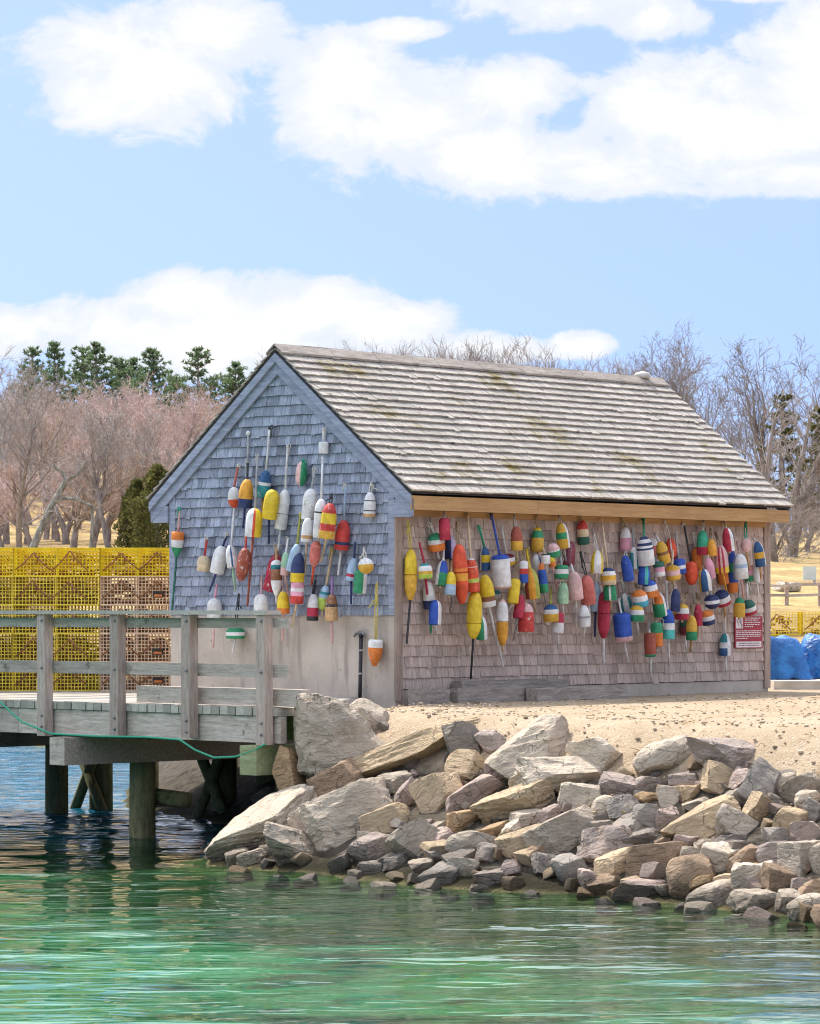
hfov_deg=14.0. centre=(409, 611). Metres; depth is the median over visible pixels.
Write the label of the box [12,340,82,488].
pine tree
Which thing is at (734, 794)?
rock
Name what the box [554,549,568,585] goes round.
lobster buoy
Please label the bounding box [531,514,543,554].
lobster buoy
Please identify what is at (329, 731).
boulder
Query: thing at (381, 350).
bare tree
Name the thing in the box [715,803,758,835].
boulder
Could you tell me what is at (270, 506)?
lobster buoy
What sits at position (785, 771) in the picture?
stone
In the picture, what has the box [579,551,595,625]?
lobster buoy
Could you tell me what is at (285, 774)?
rock
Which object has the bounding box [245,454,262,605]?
lobster buoy
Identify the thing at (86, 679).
lobster trap
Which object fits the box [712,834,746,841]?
rock
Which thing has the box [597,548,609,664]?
lobster buoy
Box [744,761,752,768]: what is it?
stone
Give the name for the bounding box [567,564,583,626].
lobster buoy
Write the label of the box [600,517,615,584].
lobster buoy
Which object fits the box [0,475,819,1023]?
ground
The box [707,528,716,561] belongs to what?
lobster buoy
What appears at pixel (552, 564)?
lobster buoy
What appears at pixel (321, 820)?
boulder
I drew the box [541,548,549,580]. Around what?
lobster buoy
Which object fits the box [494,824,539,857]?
boulder
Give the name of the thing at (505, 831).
stone
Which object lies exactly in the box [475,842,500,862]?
rock
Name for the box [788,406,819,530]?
pine tree
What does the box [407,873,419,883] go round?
stone
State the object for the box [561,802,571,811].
stone
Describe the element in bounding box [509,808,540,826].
rock
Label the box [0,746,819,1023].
water
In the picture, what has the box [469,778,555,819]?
boulder
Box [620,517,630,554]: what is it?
lobster buoy
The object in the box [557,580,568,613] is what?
lobster buoy
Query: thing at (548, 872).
stone
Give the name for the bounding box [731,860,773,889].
boulder
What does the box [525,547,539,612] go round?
lobster buoy
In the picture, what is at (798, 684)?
slab
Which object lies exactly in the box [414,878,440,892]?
stone
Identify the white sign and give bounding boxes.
[803,566,815,582]
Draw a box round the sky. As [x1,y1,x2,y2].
[0,0,819,530]
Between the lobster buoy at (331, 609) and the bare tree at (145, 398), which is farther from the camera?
the bare tree at (145, 398)
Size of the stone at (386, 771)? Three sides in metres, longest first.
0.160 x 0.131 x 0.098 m
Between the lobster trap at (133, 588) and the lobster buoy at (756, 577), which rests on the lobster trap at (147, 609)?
the lobster trap at (133, 588)
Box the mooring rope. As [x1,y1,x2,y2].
[0,701,265,758]
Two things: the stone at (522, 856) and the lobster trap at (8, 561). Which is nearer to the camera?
the stone at (522, 856)
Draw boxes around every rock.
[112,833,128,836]
[156,829,216,848]
[236,848,266,866]
[251,787,274,803]
[272,745,306,790]
[357,860,382,875]
[376,770,412,794]
[382,853,408,870]
[394,776,414,804]
[408,857,433,873]
[423,849,441,861]
[434,826,453,840]
[441,721,480,754]
[445,809,478,832]
[446,857,479,876]
[469,884,488,894]
[474,729,505,753]
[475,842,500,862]
[479,819,508,835]
[483,764,503,779]
[500,858,522,875]
[501,818,521,831]
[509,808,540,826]
[526,844,544,852]
[530,852,556,874]
[535,804,560,823]
[550,853,587,882]
[577,868,595,888]
[585,874,617,894]
[589,819,613,827]
[591,795,611,814]
[598,771,635,794]
[605,794,639,820]
[611,812,643,830]
[620,875,642,882]
[621,827,658,844]
[632,803,658,828]
[634,792,657,802]
[635,776,660,791]
[656,785,678,808]
[656,805,679,832]
[668,772,698,786]
[673,784,700,802]
[673,834,700,845]
[681,797,707,810]
[693,838,710,848]
[700,760,733,794]
[700,841,739,872]
[711,873,730,881]
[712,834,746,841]
[725,788,741,807]
[726,844,757,873]
[728,766,748,789]
[742,791,772,821]
[755,841,787,863]
[761,827,790,842]
[767,792,783,805]
[772,806,807,829]
[774,888,800,912]
[777,772,796,795]
[778,770,819,802]
[790,821,819,840]
[794,789,819,808]
[798,879,819,894]
[802,797,819,821]
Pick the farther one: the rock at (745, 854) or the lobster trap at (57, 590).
the lobster trap at (57, 590)
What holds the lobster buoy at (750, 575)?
hanging from the shingled shack
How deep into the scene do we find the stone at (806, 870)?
30.65 m
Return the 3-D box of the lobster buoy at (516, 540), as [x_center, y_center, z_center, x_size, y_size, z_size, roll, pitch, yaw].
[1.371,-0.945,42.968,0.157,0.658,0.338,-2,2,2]
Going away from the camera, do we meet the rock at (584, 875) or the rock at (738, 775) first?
the rock at (584, 875)
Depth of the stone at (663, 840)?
32.52 m
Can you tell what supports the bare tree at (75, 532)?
on the ground
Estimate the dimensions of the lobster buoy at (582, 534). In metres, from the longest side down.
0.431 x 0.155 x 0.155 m
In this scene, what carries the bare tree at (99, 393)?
on the ground
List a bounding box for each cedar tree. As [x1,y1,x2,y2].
[111,478,165,547]
[122,463,168,547]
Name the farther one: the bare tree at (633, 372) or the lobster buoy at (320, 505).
the bare tree at (633, 372)
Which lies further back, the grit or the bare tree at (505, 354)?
the bare tree at (505, 354)
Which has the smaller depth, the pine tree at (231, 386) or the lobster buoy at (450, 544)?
the lobster buoy at (450, 544)
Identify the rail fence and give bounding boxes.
[771,582,819,605]
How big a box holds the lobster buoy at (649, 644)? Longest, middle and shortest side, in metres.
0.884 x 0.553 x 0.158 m
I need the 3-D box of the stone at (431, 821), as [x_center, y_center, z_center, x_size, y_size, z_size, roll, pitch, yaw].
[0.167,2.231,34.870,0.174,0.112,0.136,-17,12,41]
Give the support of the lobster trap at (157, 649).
on the lobster trap at (155, 679)
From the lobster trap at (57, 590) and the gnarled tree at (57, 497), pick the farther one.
the gnarled tree at (57, 497)
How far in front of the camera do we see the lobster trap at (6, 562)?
45.00 m
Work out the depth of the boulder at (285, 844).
35.35 m
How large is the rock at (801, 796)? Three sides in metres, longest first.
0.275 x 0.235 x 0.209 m
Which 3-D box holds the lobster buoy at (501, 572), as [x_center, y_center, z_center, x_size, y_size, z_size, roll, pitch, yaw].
[1.143,-0.783,42.630,0.239,0.972,0.360,-4,5,2]
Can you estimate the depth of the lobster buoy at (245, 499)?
42.79 m
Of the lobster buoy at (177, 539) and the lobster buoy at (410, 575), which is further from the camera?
the lobster buoy at (177, 539)
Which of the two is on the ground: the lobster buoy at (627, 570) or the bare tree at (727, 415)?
the bare tree at (727, 415)
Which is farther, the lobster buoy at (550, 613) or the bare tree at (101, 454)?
the bare tree at (101, 454)
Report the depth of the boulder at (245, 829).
36.32 m
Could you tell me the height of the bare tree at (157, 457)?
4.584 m
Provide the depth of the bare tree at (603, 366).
199.05 m
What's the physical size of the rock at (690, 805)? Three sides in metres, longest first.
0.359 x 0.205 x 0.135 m
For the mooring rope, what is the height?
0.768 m
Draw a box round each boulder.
[204,784,316,861]
[263,821,313,865]
[287,777,393,851]
[293,693,385,777]
[306,756,368,796]
[346,832,388,861]
[349,698,389,731]
[352,716,481,776]
[358,802,409,833]
[383,816,439,856]
[408,771,462,813]
[416,861,458,883]
[444,749,484,779]
[445,774,505,812]
[445,830,496,852]
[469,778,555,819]
[474,868,507,886]
[484,714,568,779]
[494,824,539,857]
[508,756,601,793]
[520,805,594,854]
[557,782,600,809]
[565,736,622,771]
[576,825,633,862]
[593,846,631,875]
[610,878,665,901]
[625,841,687,877]
[632,735,691,775]
[660,794,740,838]
[666,854,715,897]
[685,737,755,770]
[685,878,732,907]
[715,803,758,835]
[725,840,762,848]
[726,888,776,913]
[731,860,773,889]
[737,757,781,800]
[761,862,796,892]
[772,582,790,591]
[777,840,819,877]
[786,893,819,919]
[789,582,800,591]
[808,842,819,874]
[810,904,819,931]
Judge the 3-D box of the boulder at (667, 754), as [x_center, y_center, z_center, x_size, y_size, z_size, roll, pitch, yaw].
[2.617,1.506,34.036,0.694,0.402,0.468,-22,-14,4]
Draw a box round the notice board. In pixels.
[734,616,761,647]
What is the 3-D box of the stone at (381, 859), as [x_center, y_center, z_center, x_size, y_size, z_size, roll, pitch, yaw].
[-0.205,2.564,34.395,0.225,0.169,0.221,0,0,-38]
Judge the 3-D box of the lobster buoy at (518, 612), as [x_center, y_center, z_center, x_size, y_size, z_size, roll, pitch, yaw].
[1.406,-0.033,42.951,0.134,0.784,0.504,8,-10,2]
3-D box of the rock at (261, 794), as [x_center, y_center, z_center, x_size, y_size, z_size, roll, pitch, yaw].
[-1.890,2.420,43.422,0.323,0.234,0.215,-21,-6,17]
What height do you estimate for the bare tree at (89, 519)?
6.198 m
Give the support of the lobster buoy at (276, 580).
attached to the shingled shack
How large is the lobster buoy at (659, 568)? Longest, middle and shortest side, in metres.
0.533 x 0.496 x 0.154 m
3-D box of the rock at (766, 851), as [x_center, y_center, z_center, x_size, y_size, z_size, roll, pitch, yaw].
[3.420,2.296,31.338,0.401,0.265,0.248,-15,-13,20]
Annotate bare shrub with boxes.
[0,455,72,546]
[0,468,30,522]
[0,473,45,546]
[0,485,45,543]
[3,465,76,541]
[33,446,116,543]
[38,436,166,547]
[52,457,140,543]
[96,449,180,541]
[110,459,176,540]
[141,439,183,465]
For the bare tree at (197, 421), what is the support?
on the ground
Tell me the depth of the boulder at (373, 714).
37.49 m
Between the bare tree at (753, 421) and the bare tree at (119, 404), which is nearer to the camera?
the bare tree at (753, 421)
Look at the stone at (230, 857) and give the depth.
36.04 m
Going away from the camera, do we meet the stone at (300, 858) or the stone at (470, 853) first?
the stone at (470, 853)
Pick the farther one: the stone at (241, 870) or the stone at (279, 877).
the stone at (241, 870)
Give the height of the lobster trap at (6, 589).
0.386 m
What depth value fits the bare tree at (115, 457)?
104.51 m
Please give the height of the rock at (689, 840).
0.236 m
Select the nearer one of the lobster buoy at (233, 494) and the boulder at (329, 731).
the boulder at (329, 731)
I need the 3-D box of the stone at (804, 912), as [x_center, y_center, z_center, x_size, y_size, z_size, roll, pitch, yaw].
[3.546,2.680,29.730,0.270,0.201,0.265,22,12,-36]
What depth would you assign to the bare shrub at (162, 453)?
111.67 m
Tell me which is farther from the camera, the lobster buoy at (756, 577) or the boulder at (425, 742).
the lobster buoy at (756, 577)
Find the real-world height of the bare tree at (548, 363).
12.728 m
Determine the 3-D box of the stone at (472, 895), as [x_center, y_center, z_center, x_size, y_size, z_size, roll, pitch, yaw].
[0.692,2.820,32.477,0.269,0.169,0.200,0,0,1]
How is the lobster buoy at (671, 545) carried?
hanging from the shingled shack
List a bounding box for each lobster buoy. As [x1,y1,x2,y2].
[171,506,183,609]
[197,535,209,571]
[207,584,221,647]
[209,531,228,591]
[226,545,236,591]
[226,593,244,652]
[228,463,240,544]
[236,534,250,580]
[238,460,252,528]
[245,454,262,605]
[246,431,249,460]
[254,575,267,614]
[257,425,272,509]
[261,489,278,543]
[263,544,281,592]
[271,542,280,569]
[271,569,281,604]
[274,444,290,554]
[277,575,289,641]
[280,536,289,599]
[286,512,301,571]
[290,540,304,582]
[290,582,303,625]
[295,459,306,485]
[301,467,317,520]
[301,518,312,574]
[307,579,318,620]
[309,541,320,584]
[313,455,325,558]
[318,547,333,615]
[319,427,328,453]
[319,493,336,561]
[325,576,337,642]
[334,482,349,574]
[346,542,357,603]
[353,555,366,593]
[358,547,373,573]
[363,481,378,516]
[368,582,382,665]
[404,520,416,643]
[418,542,432,594]
[423,581,435,633]
[427,522,444,558]
[429,600,441,633]
[435,550,447,594]
[439,511,450,539]
[444,559,455,613]
[445,535,455,571]
[452,521,467,603]
[464,512,479,591]
[466,592,481,678]
[476,608,487,641]
[477,525,489,574]
[479,575,503,667]
[489,512,511,588]
[490,578,500,602]
[497,593,507,651]
[500,525,515,565]
[507,556,520,611]
[511,513,522,558]
[513,583,524,640]
[518,592,533,636]
[519,547,527,597]
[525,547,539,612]
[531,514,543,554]
[532,555,540,579]
[538,563,548,605]
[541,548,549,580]
[543,586,558,636]
[547,543,560,560]
[549,557,557,591]
[551,612,563,648]
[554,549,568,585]
[556,515,569,560]
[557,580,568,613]
[563,542,574,575]
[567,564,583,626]
[577,516,589,544]
[578,605,589,638]
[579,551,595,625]
[589,528,602,583]
[590,575,600,636]
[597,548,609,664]
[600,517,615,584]
[603,585,616,613]
[613,597,632,662]
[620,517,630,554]
[620,578,632,626]
[621,551,634,581]
[629,526,639,571]
[629,605,643,636]
[632,583,648,606]
[637,518,654,565]
[638,566,649,589]
[643,580,658,603]
[644,618,655,682]
[650,538,656,577]
[651,612,662,652]
[652,577,666,627]
[653,531,670,569]
[653,554,665,587]
[661,577,674,665]
[663,519,677,559]
[665,550,680,588]
[669,582,680,620]
[673,530,685,575]
[675,591,688,621]
[680,620,686,649]
[682,522,697,603]
[686,605,696,652]
[692,532,701,576]
[694,592,702,637]
[697,520,708,565]
[699,569,711,595]
[702,593,714,626]
[704,590,719,610]
[705,537,715,583]
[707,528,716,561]
[712,587,730,617]
[714,531,728,591]
[718,573,728,589]
[719,607,730,669]
[722,521,734,553]
[728,532,737,594]
[733,541,748,598]
[733,582,744,627]
[741,521,750,570]
[744,581,756,615]
[745,566,752,594]
[751,536,765,578]
[752,564,759,596]
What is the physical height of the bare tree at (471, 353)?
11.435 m
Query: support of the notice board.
attached to the shingled shack
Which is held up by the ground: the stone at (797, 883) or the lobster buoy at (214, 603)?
the stone at (797, 883)
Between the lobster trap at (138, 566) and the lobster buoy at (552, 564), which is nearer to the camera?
the lobster buoy at (552, 564)
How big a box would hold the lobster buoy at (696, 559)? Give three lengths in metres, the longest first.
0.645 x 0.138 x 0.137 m
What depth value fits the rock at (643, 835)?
32.80 m
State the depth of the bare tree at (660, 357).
140.19 m
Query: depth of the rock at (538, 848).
33.12 m
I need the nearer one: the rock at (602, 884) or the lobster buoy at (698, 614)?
the rock at (602, 884)
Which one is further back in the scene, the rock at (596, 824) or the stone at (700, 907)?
the rock at (596, 824)
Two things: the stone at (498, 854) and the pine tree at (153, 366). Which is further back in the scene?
the pine tree at (153, 366)
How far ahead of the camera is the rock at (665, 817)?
32.90 m
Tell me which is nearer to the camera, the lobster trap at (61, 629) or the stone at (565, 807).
the stone at (565, 807)
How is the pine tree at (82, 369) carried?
on the ground
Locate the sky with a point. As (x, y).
(233, 179)
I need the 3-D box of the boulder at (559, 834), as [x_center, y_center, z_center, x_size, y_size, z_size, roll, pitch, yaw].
[1.519,2.243,33.351,0.819,0.536,0.469,-7,3,-23]
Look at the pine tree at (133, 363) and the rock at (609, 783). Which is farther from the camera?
the pine tree at (133, 363)
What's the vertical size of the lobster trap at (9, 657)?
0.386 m
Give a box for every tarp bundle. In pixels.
[771,635,812,679]
[795,633,819,678]
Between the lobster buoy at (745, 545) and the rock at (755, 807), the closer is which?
the rock at (755, 807)
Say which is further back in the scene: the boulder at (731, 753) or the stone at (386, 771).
the stone at (386, 771)
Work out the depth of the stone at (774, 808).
32.23 m
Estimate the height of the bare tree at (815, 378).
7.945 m
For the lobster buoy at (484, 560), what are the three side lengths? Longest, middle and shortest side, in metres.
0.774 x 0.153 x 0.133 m
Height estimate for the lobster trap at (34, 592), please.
0.386 m
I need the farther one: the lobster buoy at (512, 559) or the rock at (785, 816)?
the lobster buoy at (512, 559)
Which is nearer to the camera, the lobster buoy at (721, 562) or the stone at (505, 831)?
the stone at (505, 831)
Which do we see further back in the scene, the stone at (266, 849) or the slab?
the slab
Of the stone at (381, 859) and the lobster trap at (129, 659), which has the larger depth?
the lobster trap at (129, 659)
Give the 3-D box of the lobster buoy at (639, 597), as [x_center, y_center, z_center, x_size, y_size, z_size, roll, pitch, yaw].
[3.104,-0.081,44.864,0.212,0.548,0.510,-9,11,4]
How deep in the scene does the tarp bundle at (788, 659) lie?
49.50 m
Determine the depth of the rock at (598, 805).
33.51 m
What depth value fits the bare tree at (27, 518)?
126.76 m
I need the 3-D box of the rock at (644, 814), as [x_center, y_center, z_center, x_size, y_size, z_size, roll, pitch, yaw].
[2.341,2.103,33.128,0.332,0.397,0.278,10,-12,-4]
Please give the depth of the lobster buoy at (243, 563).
42.67 m
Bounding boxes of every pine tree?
[2,345,80,495]
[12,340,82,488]
[58,341,139,451]
[59,344,111,430]
[87,356,173,413]
[96,347,187,461]
[113,356,146,398]
[124,346,234,435]
[157,373,205,452]
[206,360,252,417]
[755,390,815,524]
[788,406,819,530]
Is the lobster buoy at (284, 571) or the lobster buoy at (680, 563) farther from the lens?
the lobster buoy at (680, 563)
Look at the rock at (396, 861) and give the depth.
34.24 m
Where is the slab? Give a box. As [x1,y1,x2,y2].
[770,679,819,689]
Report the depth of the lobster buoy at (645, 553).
44.70 m
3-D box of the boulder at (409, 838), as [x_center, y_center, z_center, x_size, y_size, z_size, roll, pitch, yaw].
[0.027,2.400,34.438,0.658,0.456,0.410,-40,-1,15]
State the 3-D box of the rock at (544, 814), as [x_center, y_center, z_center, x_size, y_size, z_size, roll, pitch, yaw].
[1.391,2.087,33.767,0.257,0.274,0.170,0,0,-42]
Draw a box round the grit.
[380,692,819,804]
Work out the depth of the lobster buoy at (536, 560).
43.21 m
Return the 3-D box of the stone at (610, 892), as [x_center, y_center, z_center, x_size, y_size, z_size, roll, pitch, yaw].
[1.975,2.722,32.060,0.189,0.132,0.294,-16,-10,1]
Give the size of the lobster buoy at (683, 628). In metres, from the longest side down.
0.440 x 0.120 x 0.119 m
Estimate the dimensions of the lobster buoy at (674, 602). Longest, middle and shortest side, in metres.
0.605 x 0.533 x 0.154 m
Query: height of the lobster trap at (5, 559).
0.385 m
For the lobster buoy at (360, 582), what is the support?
attached to the shingled shack
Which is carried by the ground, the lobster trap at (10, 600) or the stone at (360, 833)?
the stone at (360, 833)
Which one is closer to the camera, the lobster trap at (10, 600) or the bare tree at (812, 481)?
the lobster trap at (10, 600)
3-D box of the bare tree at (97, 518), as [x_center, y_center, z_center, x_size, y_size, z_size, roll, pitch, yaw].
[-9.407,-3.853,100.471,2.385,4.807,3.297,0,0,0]
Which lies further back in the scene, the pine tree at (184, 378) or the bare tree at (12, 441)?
the pine tree at (184, 378)
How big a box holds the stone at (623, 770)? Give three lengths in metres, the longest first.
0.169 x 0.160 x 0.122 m
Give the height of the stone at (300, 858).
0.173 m
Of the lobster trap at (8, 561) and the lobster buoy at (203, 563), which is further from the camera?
the lobster trap at (8, 561)
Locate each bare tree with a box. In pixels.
[0,345,73,543]
[0,356,98,539]
[0,375,92,547]
[0,382,70,524]
[0,395,69,543]
[0,397,47,533]
[0,410,23,496]
[1,418,39,523]
[5,392,88,538]
[7,383,55,497]
[31,380,122,521]
[32,383,100,528]
[32,403,64,509]
[48,385,97,520]
[57,406,134,547]
[65,404,138,547]
[68,389,155,528]
[70,389,166,472]
[73,372,172,514]
[75,383,169,515]
[87,379,134,510]
[97,389,185,458]
[106,378,192,524]
[118,406,173,545]
[122,409,182,474]
[124,385,231,467]
[143,378,221,462]
[155,400,214,456]
[161,384,217,461]
[172,419,206,434]
[186,383,231,439]
[206,390,234,425]
[361,338,407,354]
[392,341,419,354]
[396,340,413,354]
[411,337,467,359]
[427,335,468,360]
[427,346,471,359]
[456,335,513,363]
[457,335,499,361]
[459,339,493,360]
[462,340,531,364]
[470,332,533,364]
[488,339,519,364]
[514,346,553,367]
[514,351,552,367]
[523,348,551,366]
[528,342,579,369]
[533,357,581,369]
[575,355,602,370]
[579,352,623,372]
[603,354,632,373]
[607,358,631,373]
[611,359,650,374]
[618,333,735,434]
[634,331,709,408]
[637,317,750,462]
[652,353,764,462]
[664,352,714,404]
[696,333,810,474]
[730,435,817,559]
[731,332,819,530]
[733,366,819,561]
[769,373,819,557]
[784,475,819,552]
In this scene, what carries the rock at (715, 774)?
on the ground
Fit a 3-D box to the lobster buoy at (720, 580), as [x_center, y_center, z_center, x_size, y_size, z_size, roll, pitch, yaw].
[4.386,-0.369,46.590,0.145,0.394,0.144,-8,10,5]
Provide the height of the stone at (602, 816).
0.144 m
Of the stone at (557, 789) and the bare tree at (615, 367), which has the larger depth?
the bare tree at (615, 367)
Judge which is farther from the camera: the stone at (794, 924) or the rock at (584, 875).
the rock at (584, 875)
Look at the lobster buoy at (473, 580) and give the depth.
41.99 m
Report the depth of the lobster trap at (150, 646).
46.27 m
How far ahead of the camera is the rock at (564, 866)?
32.60 m
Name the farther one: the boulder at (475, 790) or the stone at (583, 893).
the boulder at (475, 790)
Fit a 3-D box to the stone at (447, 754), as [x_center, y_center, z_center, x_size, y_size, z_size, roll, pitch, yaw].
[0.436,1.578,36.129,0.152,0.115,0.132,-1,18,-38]
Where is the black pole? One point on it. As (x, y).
(361, 634)
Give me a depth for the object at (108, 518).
106.84 m
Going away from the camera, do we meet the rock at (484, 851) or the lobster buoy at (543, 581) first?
the rock at (484, 851)
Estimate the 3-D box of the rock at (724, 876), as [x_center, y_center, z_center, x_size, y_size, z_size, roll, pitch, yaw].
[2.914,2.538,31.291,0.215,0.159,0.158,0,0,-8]
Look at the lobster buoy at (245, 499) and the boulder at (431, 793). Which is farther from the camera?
the lobster buoy at (245, 499)
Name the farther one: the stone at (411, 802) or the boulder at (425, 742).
the boulder at (425, 742)
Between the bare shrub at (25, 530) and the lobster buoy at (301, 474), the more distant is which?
the bare shrub at (25, 530)
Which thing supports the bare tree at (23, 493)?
on the ground
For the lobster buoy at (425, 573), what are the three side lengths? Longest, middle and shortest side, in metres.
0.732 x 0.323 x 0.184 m
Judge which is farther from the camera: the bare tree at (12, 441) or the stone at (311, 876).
the bare tree at (12, 441)
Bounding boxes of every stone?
[224,848,248,865]
[225,865,252,882]
[258,844,271,855]
[260,858,275,868]
[265,875,289,887]
[290,852,312,865]
[293,873,317,887]
[327,852,350,872]
[339,876,360,891]
[347,869,362,878]
[357,830,370,837]
[368,881,396,897]
[377,721,388,730]
[377,852,395,862]
[380,769,391,773]
[385,871,403,881]
[390,817,405,828]
[404,759,418,767]
[407,800,415,805]
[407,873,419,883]
[410,769,418,777]
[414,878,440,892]
[419,839,447,857]
[426,819,434,823]
[432,820,445,827]
[439,891,458,899]
[441,848,475,861]
[443,751,449,761]
[460,801,472,809]
[467,892,494,904]
[470,870,478,883]
[481,817,491,823]
[493,847,503,859]
[498,827,512,836]
[501,876,524,889]
[512,847,534,866]
[519,889,539,898]
[542,867,555,878]
[554,785,560,793]
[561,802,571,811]
[564,878,579,890]
[576,887,594,899]
[592,813,608,820]
[595,898,617,914]
[596,873,620,880]
[606,886,618,896]
[617,766,634,775]
[632,897,661,912]
[639,861,665,878]
[651,770,661,776]
[654,837,671,842]
[654,884,669,895]
[674,902,684,911]
[680,846,700,855]
[683,901,716,921]
[686,756,702,769]
[689,874,713,891]
[723,913,744,925]
[740,800,745,807]
[742,906,780,925]
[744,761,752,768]
[745,879,764,888]
[754,898,774,908]
[760,818,772,828]
[768,802,783,813]
[780,769,795,773]
[787,922,806,932]
[790,877,812,889]
[797,901,812,922]
[802,866,810,874]
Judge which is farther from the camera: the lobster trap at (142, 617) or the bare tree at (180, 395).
the bare tree at (180, 395)
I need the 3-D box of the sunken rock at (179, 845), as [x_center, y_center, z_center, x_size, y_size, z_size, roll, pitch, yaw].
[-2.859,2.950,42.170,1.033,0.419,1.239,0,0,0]
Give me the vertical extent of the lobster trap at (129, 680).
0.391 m
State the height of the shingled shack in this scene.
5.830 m
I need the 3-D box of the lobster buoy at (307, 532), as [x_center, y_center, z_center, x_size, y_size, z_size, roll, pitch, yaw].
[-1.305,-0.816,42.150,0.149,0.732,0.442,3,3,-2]
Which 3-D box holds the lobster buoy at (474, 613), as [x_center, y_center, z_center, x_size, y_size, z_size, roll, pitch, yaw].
[0.803,0.307,42.216,0.194,1.100,0.480,2,-2,1]
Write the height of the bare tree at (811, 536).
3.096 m
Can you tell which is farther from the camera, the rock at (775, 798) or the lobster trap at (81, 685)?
the lobster trap at (81, 685)
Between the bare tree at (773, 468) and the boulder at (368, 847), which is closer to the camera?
the boulder at (368, 847)
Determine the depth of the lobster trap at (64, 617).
45.72 m
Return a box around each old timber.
[408,688,449,704]
[449,685,544,702]
[452,679,568,687]
[526,686,627,700]
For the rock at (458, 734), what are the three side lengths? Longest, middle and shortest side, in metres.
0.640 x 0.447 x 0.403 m
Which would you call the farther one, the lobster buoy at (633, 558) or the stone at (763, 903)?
the lobster buoy at (633, 558)
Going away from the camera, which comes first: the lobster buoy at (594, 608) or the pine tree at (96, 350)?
the lobster buoy at (594, 608)
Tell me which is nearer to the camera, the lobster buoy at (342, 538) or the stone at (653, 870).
the stone at (653, 870)
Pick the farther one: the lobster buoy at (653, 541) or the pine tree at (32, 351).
the pine tree at (32, 351)
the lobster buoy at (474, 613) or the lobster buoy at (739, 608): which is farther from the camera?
the lobster buoy at (739, 608)
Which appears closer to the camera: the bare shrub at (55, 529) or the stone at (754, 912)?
the stone at (754, 912)
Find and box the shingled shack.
[146,343,793,707]
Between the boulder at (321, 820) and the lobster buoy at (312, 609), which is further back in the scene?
the lobster buoy at (312, 609)
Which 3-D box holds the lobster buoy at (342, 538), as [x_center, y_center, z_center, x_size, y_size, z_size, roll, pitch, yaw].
[-0.839,-1.028,41.914,0.185,1.170,0.187,6,5,-1]
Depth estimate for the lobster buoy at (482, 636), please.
42.13 m
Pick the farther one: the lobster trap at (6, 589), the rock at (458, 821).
the lobster trap at (6, 589)
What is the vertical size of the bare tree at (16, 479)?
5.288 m
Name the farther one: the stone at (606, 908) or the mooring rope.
the mooring rope
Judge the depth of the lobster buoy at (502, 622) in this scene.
42.45 m
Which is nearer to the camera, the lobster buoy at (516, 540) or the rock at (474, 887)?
the rock at (474, 887)
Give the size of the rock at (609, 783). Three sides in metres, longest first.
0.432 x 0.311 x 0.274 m
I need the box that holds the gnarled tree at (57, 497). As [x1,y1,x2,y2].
[29,440,114,547]
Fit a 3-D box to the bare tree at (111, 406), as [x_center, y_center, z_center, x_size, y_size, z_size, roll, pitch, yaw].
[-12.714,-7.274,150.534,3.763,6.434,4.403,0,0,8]
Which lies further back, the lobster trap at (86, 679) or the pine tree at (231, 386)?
the pine tree at (231, 386)
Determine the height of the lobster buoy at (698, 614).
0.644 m
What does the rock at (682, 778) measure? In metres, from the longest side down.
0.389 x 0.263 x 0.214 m
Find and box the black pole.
[353,631,365,698]
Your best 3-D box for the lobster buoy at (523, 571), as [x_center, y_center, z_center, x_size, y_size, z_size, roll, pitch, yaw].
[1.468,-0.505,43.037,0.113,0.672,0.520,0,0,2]
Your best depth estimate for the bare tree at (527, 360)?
208.11 m
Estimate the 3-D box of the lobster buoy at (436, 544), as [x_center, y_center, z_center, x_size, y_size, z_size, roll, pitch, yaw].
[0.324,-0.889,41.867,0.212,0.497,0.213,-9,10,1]
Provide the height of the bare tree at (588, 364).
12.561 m
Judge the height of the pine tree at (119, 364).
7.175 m
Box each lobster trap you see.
[0,548,17,575]
[0,549,12,574]
[0,550,26,574]
[0,576,17,604]
[0,605,17,632]
[0,633,15,659]
[0,634,22,659]
[0,672,17,690]
[0,673,18,688]
[1,577,19,603]
[1,606,21,631]
[4,606,26,631]
[12,576,99,604]
[12,633,99,661]
[12,672,99,690]
[13,548,99,575]
[13,605,98,632]
[18,549,98,574]
[18,577,97,603]
[18,634,98,660]
[19,606,97,631]
[20,673,104,688]
[23,673,97,687]
[24,578,97,603]
[24,606,96,631]
[24,634,98,659]
[25,550,98,574]
[99,605,170,632]
[99,633,170,661]
[100,548,168,575]
[100,576,168,604]
[100,662,170,690]
[104,634,170,660]
[105,549,168,574]
[105,577,168,603]
[105,606,169,631]
[105,674,170,688]
[108,578,167,603]
[109,550,167,574]
[109,606,168,631]
[129,634,170,656]
[771,612,800,634]
[801,612,819,634]
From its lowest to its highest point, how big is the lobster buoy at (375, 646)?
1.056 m
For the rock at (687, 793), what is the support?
on the ground
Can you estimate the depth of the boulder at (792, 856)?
30.74 m
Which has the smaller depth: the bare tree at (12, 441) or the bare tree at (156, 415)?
the bare tree at (12, 441)
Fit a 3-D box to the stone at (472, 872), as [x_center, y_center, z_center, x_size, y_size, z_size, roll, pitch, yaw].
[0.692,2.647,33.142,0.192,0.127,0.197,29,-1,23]
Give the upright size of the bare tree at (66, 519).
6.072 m
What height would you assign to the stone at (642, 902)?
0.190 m
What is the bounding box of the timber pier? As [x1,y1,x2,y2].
[0,610,357,857]

